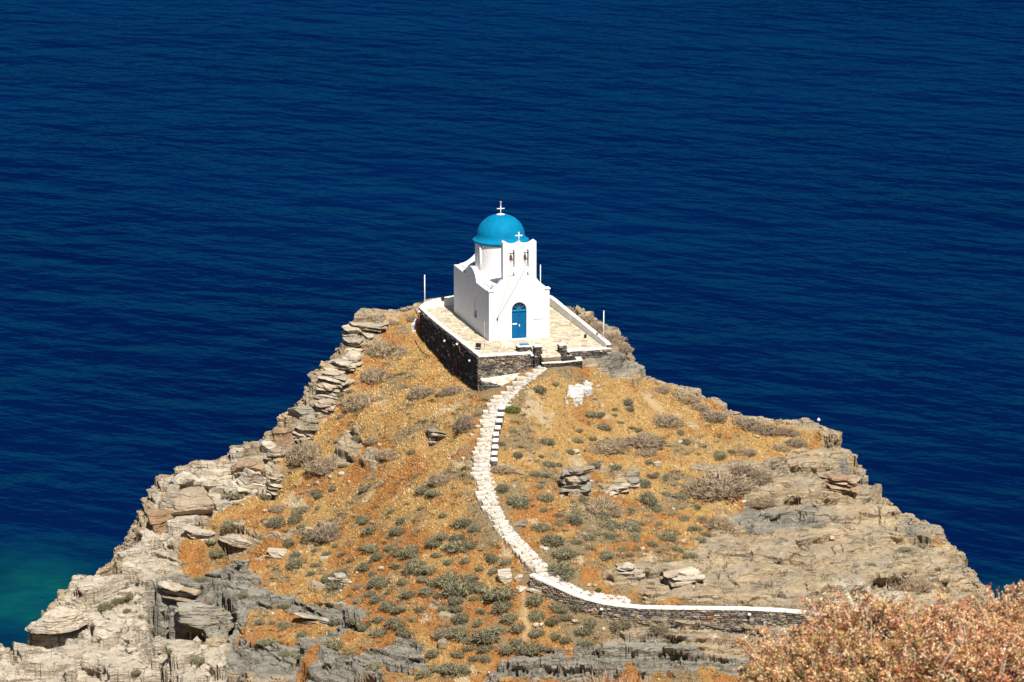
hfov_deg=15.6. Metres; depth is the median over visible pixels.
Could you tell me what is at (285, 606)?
cushion shrub
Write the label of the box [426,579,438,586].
cushion shrub
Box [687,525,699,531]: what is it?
cushion shrub
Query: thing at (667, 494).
cushion shrub
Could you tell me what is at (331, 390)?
rock
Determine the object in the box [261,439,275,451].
boulder
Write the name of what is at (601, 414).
cushion shrub
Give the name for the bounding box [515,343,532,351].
well
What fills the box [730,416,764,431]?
dry bush
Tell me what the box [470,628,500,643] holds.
cushion shrub
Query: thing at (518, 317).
door
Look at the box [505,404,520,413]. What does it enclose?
cushion shrub
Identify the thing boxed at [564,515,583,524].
cushion shrub
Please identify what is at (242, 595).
cushion shrub
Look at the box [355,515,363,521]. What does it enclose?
cushion shrub
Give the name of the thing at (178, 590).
rock ledge
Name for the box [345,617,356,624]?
cushion shrub
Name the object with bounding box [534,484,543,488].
cushion shrub
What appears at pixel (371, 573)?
cushion shrub
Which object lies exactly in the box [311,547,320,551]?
cushion shrub
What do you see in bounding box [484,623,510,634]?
cushion shrub
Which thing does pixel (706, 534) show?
cushion shrub
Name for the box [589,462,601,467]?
cushion shrub
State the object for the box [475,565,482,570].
cushion shrub
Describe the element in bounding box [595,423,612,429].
cushion shrub
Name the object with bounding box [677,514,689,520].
cushion shrub
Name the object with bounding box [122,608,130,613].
cushion shrub
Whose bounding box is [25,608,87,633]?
rock
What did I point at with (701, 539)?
cushion shrub
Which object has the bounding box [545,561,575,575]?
cushion shrub
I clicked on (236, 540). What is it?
rock slab
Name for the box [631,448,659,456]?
dry bush
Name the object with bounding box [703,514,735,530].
dry bush
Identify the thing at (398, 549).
cushion shrub
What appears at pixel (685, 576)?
rock ledge
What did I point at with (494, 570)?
cushion shrub
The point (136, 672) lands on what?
cushion shrub
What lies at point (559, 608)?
cushion shrub
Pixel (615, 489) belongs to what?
boulder
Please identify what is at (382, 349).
dry bush
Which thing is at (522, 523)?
rock slab
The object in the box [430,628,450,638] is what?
dry bush
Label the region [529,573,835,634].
retaining wall
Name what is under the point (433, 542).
cushion shrub
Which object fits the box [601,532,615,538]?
cushion shrub
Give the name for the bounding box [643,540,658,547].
cushion shrub
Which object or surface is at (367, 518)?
cushion shrub
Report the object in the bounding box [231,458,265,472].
rock
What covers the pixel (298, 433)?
rock
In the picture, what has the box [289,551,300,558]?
cushion shrub
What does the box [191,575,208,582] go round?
cushion shrub
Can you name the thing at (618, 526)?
cushion shrub
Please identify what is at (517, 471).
rock slab
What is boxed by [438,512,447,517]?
cushion shrub
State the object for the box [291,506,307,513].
cushion shrub
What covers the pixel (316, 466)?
dry bush
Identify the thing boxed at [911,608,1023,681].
wilted shrub
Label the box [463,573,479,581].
cushion shrub
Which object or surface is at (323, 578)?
cushion shrub
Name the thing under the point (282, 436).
boulder
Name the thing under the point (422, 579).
cushion shrub
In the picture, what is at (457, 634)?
cushion shrub
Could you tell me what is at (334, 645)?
cushion shrub
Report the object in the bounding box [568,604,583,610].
cushion shrub
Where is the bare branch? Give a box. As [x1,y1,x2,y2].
[936,634,966,681]
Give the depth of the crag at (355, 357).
245.86 m
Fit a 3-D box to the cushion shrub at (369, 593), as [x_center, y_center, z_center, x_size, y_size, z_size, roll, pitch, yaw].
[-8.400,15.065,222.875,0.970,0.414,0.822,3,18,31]
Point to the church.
(501, 291)
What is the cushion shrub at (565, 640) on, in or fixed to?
on the headland
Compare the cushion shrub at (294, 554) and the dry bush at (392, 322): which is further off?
the dry bush at (392, 322)
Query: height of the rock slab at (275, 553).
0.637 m
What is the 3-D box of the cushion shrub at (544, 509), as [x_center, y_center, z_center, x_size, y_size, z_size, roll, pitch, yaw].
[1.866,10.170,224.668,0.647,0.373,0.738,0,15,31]
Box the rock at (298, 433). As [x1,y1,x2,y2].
[292,429,313,444]
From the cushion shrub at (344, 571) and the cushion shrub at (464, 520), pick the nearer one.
the cushion shrub at (464, 520)
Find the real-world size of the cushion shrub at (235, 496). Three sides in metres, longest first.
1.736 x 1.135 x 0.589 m
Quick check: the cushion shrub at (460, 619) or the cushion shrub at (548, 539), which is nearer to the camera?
the cushion shrub at (460, 619)
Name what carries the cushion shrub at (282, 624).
on the headland
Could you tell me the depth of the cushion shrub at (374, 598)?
221.94 m
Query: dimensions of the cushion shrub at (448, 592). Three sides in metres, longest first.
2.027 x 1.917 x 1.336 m
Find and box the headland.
[0,297,998,681]
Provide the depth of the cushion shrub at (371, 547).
226.35 m
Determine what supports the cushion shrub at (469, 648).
on the headland
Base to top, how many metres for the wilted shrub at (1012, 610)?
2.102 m
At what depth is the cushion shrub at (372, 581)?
223.38 m
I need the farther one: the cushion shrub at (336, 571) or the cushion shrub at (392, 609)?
the cushion shrub at (336, 571)
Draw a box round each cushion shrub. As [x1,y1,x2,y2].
[95,601,117,610]
[111,596,127,603]
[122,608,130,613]
[124,591,142,600]
[125,579,137,586]
[130,668,141,675]
[133,613,149,620]
[164,649,171,655]
[190,655,204,664]
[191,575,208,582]
[205,538,216,543]
[208,548,224,557]
[219,491,246,499]
[220,519,239,530]
[238,591,247,597]
[254,619,264,624]
[255,637,278,646]
[257,493,271,500]
[264,520,273,526]
[270,516,285,527]
[277,620,292,628]
[278,604,290,608]
[278,650,292,657]
[282,538,293,546]
[284,556,306,569]
[287,512,302,525]
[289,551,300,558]
[289,649,303,659]
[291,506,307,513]
[295,631,310,637]
[296,524,305,529]
[300,529,314,542]
[301,604,313,611]
[306,570,315,575]
[311,489,320,493]
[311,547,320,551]
[311,562,319,566]
[314,492,322,498]
[319,573,333,581]
[322,551,331,555]
[322,639,345,649]
[325,579,347,591]
[327,485,337,490]
[328,619,339,625]
[331,568,347,574]
[335,392,344,396]
[338,568,348,574]
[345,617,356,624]
[350,434,361,441]
[353,598,360,602]
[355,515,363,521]
[355,621,370,630]
[356,561,371,570]
[357,485,369,492]
[361,524,376,534]
[362,543,380,552]
[363,515,370,521]
[363,660,382,671]
[364,589,375,596]
[364,650,376,654]
[367,575,384,587]
[367,626,388,637]
[368,571,375,575]
[369,552,383,561]
[369,594,385,602]
[371,615,383,622]
[375,579,388,587]
[379,599,397,609]
[382,615,407,629]
[384,544,394,550]
[388,526,403,535]
[389,606,401,613]
[390,563,398,568]
[394,546,403,551]
[395,606,404,612]
[395,628,413,637]
[396,516,407,523]
[396,578,406,584]
[398,544,420,556]
[399,590,415,597]
[402,557,423,575]
[408,552,418,557]
[413,485,429,494]
[415,565,437,574]
[415,575,428,581]
[415,606,424,611]
[415,667,432,676]
[418,586,434,595]
[423,536,443,545]
[424,648,443,657]
[425,489,439,496]
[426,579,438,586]
[430,665,440,671]
[431,552,442,557]
[433,592,442,597]
[434,570,462,586]
[434,627,447,639]
[435,532,448,539]
[437,605,447,611]
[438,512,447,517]
[439,540,475,552]
[439,580,467,597]
[441,579,474,596]
[441,660,464,675]
[442,559,451,565]
[446,624,469,639]
[447,533,464,540]
[447,595,463,604]
[448,605,463,612]
[450,518,469,527]
[450,650,464,657]
[451,610,469,625]
[452,517,473,526]
[459,557,472,563]
[460,636,476,643]
[460,667,471,674]
[462,645,474,651]
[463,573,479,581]
[465,541,476,547]
[467,525,480,532]
[468,594,480,600]
[468,655,479,661]
[469,579,484,587]
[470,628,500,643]
[472,582,489,591]
[472,620,482,626]
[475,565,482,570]
[475,609,485,614]
[478,644,490,652]
[479,654,491,662]
[482,585,517,602]
[484,552,498,562]
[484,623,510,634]
[488,567,497,573]
[492,598,513,612]
[494,483,509,492]
[497,644,515,654]
[499,558,511,566]
[499,611,517,622]
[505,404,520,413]
[507,495,529,508]
[508,622,525,632]
[509,637,524,645]
[511,640,546,655]
[512,453,522,457]
[525,592,546,606]
[527,608,545,620]
[527,627,546,636]
[529,470,540,476]
[531,522,550,531]
[533,385,546,393]
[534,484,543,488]
[534,492,554,501]
[538,437,555,444]
[538,533,565,545]
[539,473,550,476]
[539,507,547,511]
[540,645,553,651]
[541,460,555,466]
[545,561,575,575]
[545,616,560,625]
[547,600,568,611]
[550,631,561,639]
[551,546,580,559]
[553,513,563,516]
[554,521,564,525]
[559,614,572,620]
[559,635,570,644]
[560,570,576,579]
[562,514,581,522]
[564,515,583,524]
[566,449,574,454]
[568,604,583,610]
[570,539,582,543]
[572,437,584,442]
[574,625,594,635]
[576,494,587,502]
[577,639,593,646]
[582,533,596,540]
[583,618,597,625]
[585,410,596,416]
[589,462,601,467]
[593,531,601,535]
[594,510,611,521]
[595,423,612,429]
[597,411,605,416]
[599,550,613,559]
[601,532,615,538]
[604,519,623,529]
[608,463,622,469]
[609,620,633,630]
[616,547,625,551]
[622,398,632,404]
[622,520,643,531]
[624,552,634,557]
[626,407,634,411]
[626,532,641,537]
[638,491,657,506]
[639,477,651,487]
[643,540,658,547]
[645,459,652,464]
[646,622,670,634]
[647,474,657,477]
[650,504,662,511]
[657,532,676,541]
[660,535,671,541]
[662,491,672,496]
[663,473,672,478]
[672,546,683,552]
[673,492,687,499]
[676,429,684,434]
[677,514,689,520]
[682,438,691,443]
[683,551,697,558]
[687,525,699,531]
[693,536,707,541]
[700,531,711,536]
[713,449,727,458]
[728,449,737,453]
[812,523,826,528]
[898,546,911,552]
[913,543,927,548]
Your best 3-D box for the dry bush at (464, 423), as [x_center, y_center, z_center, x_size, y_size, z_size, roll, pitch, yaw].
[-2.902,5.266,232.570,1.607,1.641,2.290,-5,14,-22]
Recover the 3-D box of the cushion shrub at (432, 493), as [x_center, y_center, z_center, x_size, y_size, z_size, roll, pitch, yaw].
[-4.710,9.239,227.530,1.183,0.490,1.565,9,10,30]
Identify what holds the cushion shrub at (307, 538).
on the headland
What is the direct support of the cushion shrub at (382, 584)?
on the headland
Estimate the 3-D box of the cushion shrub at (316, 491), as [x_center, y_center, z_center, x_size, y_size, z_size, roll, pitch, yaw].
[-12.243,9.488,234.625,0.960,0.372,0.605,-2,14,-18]
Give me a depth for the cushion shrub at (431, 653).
216.48 m
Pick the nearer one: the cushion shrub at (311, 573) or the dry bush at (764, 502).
the cushion shrub at (311, 573)
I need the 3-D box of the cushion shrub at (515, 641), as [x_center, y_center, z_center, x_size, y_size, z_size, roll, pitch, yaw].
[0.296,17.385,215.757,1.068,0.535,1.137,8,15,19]
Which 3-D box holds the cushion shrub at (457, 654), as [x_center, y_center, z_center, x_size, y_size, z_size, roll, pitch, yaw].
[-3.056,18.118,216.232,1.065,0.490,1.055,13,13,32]
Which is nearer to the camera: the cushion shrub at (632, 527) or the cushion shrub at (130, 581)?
the cushion shrub at (632, 527)
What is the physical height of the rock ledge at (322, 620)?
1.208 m
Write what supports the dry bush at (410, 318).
on the headland
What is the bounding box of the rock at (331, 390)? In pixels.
[314,383,339,399]
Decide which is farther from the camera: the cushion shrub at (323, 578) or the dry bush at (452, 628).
the cushion shrub at (323, 578)
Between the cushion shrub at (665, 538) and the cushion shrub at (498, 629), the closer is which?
the cushion shrub at (498, 629)
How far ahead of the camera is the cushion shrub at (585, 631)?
215.61 m
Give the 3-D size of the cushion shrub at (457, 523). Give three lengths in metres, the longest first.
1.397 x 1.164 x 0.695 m
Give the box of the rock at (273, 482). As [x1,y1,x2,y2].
[266,473,283,495]
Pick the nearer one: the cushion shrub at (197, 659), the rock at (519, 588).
the rock at (519, 588)
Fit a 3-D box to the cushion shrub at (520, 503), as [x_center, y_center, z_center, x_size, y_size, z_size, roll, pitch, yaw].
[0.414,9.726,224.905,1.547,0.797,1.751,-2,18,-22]
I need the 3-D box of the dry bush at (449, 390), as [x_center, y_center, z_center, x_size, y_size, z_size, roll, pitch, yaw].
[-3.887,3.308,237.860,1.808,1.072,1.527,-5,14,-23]
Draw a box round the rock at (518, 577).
[515,574,522,581]
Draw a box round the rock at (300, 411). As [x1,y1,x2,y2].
[287,406,317,416]
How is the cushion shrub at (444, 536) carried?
on the headland
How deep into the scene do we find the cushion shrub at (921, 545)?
227.96 m
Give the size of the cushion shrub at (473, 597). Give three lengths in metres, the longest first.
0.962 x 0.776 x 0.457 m
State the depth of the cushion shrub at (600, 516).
225.64 m
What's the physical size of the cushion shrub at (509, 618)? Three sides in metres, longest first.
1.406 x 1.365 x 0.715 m
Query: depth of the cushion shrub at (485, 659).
215.13 m
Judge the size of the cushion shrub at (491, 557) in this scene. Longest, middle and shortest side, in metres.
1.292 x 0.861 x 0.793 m
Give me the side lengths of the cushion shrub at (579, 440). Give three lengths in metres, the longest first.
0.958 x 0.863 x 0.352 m
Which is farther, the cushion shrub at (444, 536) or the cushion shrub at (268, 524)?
the cushion shrub at (268, 524)
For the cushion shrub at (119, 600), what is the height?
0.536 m
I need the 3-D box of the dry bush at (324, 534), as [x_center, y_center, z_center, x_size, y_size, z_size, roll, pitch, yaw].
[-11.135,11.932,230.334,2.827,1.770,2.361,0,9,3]
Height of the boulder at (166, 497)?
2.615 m
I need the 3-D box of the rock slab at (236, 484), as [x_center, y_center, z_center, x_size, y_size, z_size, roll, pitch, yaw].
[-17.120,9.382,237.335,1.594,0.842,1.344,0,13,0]
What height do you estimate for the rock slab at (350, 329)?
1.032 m
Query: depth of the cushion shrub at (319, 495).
234.16 m
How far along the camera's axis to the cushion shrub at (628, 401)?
236.28 m
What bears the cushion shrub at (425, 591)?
on the headland
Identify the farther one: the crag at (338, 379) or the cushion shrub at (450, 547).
the crag at (338, 379)
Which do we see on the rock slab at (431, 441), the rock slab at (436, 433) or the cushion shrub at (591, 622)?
the rock slab at (436, 433)
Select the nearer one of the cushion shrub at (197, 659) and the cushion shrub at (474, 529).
the cushion shrub at (197, 659)
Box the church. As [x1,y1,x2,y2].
[454,201,550,340]
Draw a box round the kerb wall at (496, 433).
[490,406,504,466]
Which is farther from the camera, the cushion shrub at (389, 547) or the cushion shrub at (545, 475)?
the cushion shrub at (545, 475)
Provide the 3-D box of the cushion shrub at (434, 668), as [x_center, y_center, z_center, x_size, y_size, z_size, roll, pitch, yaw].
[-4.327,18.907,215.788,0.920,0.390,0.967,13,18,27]
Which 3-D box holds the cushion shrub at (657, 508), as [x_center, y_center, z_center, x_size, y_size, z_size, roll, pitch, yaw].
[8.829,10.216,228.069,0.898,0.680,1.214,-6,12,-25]
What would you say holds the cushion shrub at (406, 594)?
on the headland
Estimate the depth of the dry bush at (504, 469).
227.71 m
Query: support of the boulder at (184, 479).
on the headland
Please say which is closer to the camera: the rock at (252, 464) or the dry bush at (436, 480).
the dry bush at (436, 480)
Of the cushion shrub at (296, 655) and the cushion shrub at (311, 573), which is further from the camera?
the cushion shrub at (311, 573)
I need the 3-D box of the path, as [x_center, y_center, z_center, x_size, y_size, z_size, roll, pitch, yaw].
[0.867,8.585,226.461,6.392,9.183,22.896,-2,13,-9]
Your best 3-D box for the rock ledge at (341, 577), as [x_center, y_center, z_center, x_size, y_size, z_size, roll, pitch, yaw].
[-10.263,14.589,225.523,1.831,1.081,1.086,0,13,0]
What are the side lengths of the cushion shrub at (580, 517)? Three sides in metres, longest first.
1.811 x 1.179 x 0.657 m
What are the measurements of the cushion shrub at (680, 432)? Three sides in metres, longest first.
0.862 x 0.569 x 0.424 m
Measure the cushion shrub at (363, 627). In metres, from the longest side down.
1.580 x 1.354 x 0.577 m
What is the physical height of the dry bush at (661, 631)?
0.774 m
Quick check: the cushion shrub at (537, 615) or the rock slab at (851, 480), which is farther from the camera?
the rock slab at (851, 480)
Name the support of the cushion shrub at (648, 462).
on the headland
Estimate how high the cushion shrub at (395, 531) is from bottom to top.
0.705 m
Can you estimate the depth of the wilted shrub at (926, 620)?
60.94 m
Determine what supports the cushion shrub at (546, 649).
on the headland
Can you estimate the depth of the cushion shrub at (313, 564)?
228.23 m
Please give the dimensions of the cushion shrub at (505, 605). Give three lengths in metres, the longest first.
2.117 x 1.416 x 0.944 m
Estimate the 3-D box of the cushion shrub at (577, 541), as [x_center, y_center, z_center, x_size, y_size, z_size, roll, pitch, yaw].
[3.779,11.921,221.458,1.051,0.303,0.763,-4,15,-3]
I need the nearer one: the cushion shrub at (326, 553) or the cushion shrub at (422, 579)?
the cushion shrub at (422, 579)
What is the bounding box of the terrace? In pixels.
[419,295,611,390]
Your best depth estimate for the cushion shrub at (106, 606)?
228.60 m
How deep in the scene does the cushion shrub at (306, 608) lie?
224.62 m
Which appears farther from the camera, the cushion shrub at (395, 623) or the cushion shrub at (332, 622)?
the cushion shrub at (332, 622)
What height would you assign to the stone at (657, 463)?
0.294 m
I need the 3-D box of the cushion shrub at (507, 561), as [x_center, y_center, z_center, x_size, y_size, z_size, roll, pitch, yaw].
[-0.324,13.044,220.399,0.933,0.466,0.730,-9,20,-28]
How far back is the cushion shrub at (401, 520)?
226.83 m
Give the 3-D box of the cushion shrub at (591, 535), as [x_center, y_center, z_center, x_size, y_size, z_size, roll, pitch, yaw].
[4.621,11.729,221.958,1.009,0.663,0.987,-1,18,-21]
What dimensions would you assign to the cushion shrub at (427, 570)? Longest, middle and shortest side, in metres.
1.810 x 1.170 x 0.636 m
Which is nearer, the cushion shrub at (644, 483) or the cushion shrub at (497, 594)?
the cushion shrub at (497, 594)
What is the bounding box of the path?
[470,365,611,601]
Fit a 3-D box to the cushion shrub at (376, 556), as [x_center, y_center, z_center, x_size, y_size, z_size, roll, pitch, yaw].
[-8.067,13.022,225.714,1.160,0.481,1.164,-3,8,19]
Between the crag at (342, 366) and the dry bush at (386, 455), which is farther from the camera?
the crag at (342, 366)
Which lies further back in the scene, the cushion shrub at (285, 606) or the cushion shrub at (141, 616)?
the cushion shrub at (141, 616)
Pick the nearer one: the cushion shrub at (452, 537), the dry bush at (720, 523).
the cushion shrub at (452, 537)
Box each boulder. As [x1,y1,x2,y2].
[148,509,175,534]
[159,484,179,509]
[164,486,214,515]
[167,471,202,489]
[198,468,232,489]
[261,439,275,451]
[263,448,286,465]
[272,427,295,445]
[497,568,511,582]
[557,465,594,494]
[563,466,593,472]
[605,484,629,495]
[621,477,639,487]
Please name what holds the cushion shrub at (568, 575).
on the headland
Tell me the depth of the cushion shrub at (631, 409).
235.96 m
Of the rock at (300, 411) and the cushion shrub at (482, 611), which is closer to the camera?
the cushion shrub at (482, 611)
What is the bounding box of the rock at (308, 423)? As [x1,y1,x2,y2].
[295,414,319,431]
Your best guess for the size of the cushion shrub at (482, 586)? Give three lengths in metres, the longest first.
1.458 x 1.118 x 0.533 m
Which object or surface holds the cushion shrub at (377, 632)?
on the headland
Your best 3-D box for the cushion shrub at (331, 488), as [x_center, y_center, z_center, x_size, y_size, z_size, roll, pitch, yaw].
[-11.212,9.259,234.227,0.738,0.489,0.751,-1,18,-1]
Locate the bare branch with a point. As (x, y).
(947, 657)
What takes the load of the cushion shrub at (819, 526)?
on the headland
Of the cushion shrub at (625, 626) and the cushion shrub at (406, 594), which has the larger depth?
the cushion shrub at (406, 594)
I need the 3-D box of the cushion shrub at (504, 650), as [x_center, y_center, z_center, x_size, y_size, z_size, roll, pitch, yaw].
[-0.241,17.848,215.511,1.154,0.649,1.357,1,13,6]
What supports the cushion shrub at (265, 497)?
on the headland
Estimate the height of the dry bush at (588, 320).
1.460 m
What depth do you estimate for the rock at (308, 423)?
240.03 m
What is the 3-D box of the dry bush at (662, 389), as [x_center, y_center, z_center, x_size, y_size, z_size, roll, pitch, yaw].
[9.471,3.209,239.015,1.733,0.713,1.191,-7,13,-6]
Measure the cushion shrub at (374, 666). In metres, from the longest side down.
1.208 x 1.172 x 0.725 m
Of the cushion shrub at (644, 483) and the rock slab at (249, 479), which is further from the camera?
the rock slab at (249, 479)
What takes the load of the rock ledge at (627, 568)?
on the headland
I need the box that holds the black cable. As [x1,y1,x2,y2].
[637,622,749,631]
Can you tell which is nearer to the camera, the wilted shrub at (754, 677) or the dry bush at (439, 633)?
the wilted shrub at (754, 677)
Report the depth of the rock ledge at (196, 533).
233.83 m
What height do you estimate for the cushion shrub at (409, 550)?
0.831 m
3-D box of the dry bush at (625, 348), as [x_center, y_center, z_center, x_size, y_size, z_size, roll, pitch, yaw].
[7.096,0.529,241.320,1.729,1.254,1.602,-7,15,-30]
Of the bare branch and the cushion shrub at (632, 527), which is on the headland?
the cushion shrub at (632, 527)
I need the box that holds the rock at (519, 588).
[516,585,527,592]
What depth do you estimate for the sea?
387.45 m
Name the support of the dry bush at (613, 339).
on the headland
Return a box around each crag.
[311,398,335,415]
[316,370,354,391]
[324,359,356,373]
[340,351,362,365]
[342,337,370,351]
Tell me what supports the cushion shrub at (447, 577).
on the headland
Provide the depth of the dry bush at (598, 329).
245.43 m
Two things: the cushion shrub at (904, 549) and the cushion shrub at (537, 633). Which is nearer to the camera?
the cushion shrub at (537, 633)
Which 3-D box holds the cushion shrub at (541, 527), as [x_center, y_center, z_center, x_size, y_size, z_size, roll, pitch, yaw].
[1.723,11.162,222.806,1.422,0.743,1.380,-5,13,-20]
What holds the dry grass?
on the headland
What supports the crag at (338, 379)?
on the headland
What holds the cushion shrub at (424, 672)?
on the headland
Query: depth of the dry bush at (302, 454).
237.39 m
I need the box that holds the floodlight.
[475,343,480,348]
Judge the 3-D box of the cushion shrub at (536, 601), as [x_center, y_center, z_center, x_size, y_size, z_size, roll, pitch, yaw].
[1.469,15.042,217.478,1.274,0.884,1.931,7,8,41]
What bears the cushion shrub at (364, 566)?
on the headland
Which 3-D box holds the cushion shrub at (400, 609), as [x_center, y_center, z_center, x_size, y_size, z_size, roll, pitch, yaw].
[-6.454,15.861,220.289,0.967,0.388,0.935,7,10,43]
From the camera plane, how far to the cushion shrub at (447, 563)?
221.97 m
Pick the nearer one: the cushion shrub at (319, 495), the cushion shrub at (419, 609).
the cushion shrub at (419, 609)
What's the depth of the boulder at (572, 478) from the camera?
227.92 m
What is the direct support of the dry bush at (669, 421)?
on the headland
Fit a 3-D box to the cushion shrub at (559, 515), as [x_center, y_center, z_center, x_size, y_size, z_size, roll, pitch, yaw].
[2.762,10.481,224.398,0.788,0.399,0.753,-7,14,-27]
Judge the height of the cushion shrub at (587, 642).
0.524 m
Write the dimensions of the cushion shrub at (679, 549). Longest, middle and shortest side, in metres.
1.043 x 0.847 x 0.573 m
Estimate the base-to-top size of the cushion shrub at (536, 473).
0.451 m
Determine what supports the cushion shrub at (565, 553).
on the headland
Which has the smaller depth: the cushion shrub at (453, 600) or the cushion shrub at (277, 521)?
the cushion shrub at (453, 600)
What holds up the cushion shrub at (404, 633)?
on the headland
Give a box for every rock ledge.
[158,579,200,601]
[176,602,235,630]
[182,524,215,543]
[293,612,330,626]
[327,573,351,585]
[616,562,644,580]
[663,566,705,589]
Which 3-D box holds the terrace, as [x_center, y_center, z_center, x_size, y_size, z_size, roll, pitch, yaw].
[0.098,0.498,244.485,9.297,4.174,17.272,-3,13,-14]
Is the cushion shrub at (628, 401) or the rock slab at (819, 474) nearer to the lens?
the rock slab at (819, 474)
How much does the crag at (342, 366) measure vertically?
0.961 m
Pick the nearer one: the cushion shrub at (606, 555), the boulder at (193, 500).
the cushion shrub at (606, 555)
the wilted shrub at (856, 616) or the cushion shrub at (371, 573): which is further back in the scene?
the cushion shrub at (371, 573)
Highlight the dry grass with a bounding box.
[178,311,939,681]
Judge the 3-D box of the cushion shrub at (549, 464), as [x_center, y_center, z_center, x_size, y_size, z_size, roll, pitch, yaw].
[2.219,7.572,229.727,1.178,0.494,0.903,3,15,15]
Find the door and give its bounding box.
[512,311,525,337]
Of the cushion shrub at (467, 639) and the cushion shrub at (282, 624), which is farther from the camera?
the cushion shrub at (282, 624)
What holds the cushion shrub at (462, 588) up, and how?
on the headland
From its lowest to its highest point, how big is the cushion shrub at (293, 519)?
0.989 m
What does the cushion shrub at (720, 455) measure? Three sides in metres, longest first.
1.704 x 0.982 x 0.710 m
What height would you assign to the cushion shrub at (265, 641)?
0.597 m
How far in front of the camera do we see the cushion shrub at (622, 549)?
221.16 m
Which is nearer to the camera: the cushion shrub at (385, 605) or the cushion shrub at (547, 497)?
the cushion shrub at (385, 605)
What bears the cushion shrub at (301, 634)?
on the headland
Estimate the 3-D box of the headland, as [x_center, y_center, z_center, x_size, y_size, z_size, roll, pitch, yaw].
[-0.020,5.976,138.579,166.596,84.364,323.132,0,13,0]
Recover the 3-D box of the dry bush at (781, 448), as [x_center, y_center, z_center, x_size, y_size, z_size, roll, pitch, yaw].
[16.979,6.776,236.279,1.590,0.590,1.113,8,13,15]
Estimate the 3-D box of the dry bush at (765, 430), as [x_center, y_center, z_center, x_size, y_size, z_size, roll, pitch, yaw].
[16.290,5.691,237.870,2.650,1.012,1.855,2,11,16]
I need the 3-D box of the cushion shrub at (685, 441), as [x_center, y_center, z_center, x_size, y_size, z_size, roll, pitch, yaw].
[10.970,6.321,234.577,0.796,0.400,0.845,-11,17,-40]
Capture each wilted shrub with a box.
[733,623,831,681]
[734,644,793,681]
[745,618,875,681]
[797,587,923,662]
[811,622,977,681]
[871,583,1014,665]
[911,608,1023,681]
[966,580,1023,661]
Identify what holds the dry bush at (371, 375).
on the headland
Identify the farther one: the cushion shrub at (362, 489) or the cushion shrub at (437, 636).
the cushion shrub at (362, 489)
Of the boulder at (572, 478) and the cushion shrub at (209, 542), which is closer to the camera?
the boulder at (572, 478)
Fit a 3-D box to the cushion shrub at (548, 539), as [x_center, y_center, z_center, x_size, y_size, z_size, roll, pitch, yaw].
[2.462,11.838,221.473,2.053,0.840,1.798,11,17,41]
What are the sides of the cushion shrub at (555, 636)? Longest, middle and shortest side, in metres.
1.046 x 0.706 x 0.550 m
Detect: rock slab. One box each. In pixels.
[218,534,252,547]
[230,481,251,493]
[236,468,266,489]
[265,548,286,558]
[341,324,374,338]
[349,320,388,331]
[426,429,446,437]
[428,434,435,444]
[498,463,527,474]
[515,519,527,526]
[526,588,541,593]
[816,471,840,481]
[822,473,860,492]
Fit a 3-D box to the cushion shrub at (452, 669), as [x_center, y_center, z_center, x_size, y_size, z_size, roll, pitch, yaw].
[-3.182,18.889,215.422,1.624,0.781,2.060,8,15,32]
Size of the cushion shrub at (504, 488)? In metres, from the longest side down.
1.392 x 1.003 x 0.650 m
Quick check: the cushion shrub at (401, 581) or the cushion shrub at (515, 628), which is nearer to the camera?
the cushion shrub at (515, 628)
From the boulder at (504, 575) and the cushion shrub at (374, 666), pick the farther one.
the boulder at (504, 575)
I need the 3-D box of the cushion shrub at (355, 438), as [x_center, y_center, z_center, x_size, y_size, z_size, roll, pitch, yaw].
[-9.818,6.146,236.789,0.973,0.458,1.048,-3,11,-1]
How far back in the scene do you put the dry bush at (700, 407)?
238.22 m
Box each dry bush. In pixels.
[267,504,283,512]
[284,440,324,466]
[301,454,340,475]
[310,522,344,543]
[341,391,377,412]
[352,584,361,589]
[359,366,390,383]
[362,436,379,445]
[363,339,408,359]
[373,448,399,460]
[389,319,399,325]
[405,315,418,321]
[405,385,437,399]
[424,472,452,487]
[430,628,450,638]
[437,385,462,396]
[445,624,462,633]
[452,413,474,433]
[488,464,516,473]
[567,305,574,313]
[577,315,596,326]
[579,494,625,516]
[589,435,631,453]
[590,322,608,333]
[602,329,627,345]
[613,340,633,355]
[619,432,670,449]
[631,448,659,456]
[651,414,686,427]
[651,625,671,634]
[653,385,672,393]
[669,390,700,403]
[678,470,759,501]
[681,480,719,499]
[690,402,713,411]
[699,409,728,422]
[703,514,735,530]
[725,463,762,476]
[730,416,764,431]
[738,448,757,455]
[744,495,781,508]
[746,468,777,484]
[752,424,786,435]
[771,443,790,451]
[781,427,800,436]
[783,436,810,447]
[893,575,934,592]
[963,592,984,602]
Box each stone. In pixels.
[320,556,327,560]
[653,461,660,466]
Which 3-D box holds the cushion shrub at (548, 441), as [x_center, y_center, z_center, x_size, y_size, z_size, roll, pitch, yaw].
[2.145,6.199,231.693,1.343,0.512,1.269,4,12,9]
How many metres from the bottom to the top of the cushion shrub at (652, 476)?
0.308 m
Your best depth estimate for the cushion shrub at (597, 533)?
222.50 m
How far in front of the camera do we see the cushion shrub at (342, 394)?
243.03 m
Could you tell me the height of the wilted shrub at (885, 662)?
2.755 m
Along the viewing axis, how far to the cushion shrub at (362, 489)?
231.95 m
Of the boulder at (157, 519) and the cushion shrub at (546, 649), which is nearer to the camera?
the cushion shrub at (546, 649)
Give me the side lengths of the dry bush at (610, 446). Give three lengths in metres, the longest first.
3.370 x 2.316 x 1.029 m
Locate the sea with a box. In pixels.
[0,0,1023,650]
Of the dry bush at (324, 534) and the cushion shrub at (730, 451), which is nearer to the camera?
the dry bush at (324, 534)

